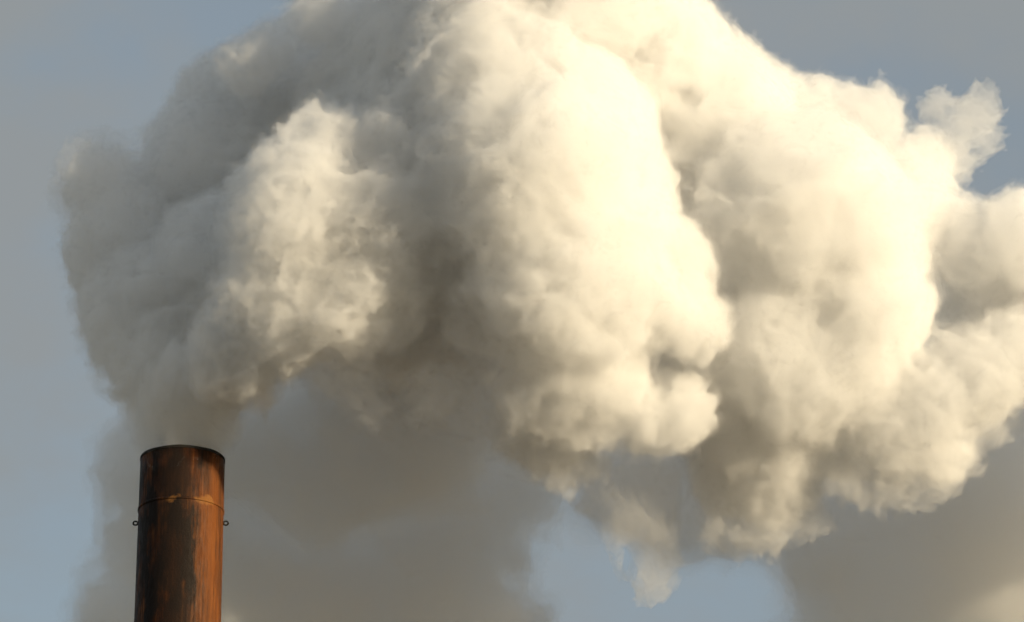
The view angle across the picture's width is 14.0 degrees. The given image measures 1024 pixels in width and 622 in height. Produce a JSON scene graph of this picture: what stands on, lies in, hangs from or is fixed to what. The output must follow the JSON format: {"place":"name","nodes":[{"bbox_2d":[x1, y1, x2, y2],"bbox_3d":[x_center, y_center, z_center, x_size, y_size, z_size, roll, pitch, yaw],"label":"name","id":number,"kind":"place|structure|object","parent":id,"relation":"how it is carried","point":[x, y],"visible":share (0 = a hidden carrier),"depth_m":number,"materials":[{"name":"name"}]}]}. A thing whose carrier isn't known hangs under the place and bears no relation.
{"place":"outdoors","nodes":[
{"label":"outdoors","id":0,"kind":"place"},
{"bbox_2d":[0,0,1023,621],"label":"sky","id":1,"kind":"structure","parent":0,"point":[471,310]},
{"label":"ground","id":2,"kind":"structure","parent":0,"visible":0},
{"bbox_2d":[132,444,228,621],"bbox_3d":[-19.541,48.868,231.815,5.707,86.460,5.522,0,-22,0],"label":"chimney","id":3,"kind":"object","parent":2,"relation":"on","point":[180,524],"visible":1,"depth_m":244.13,"materials":[{"name":"metal"}]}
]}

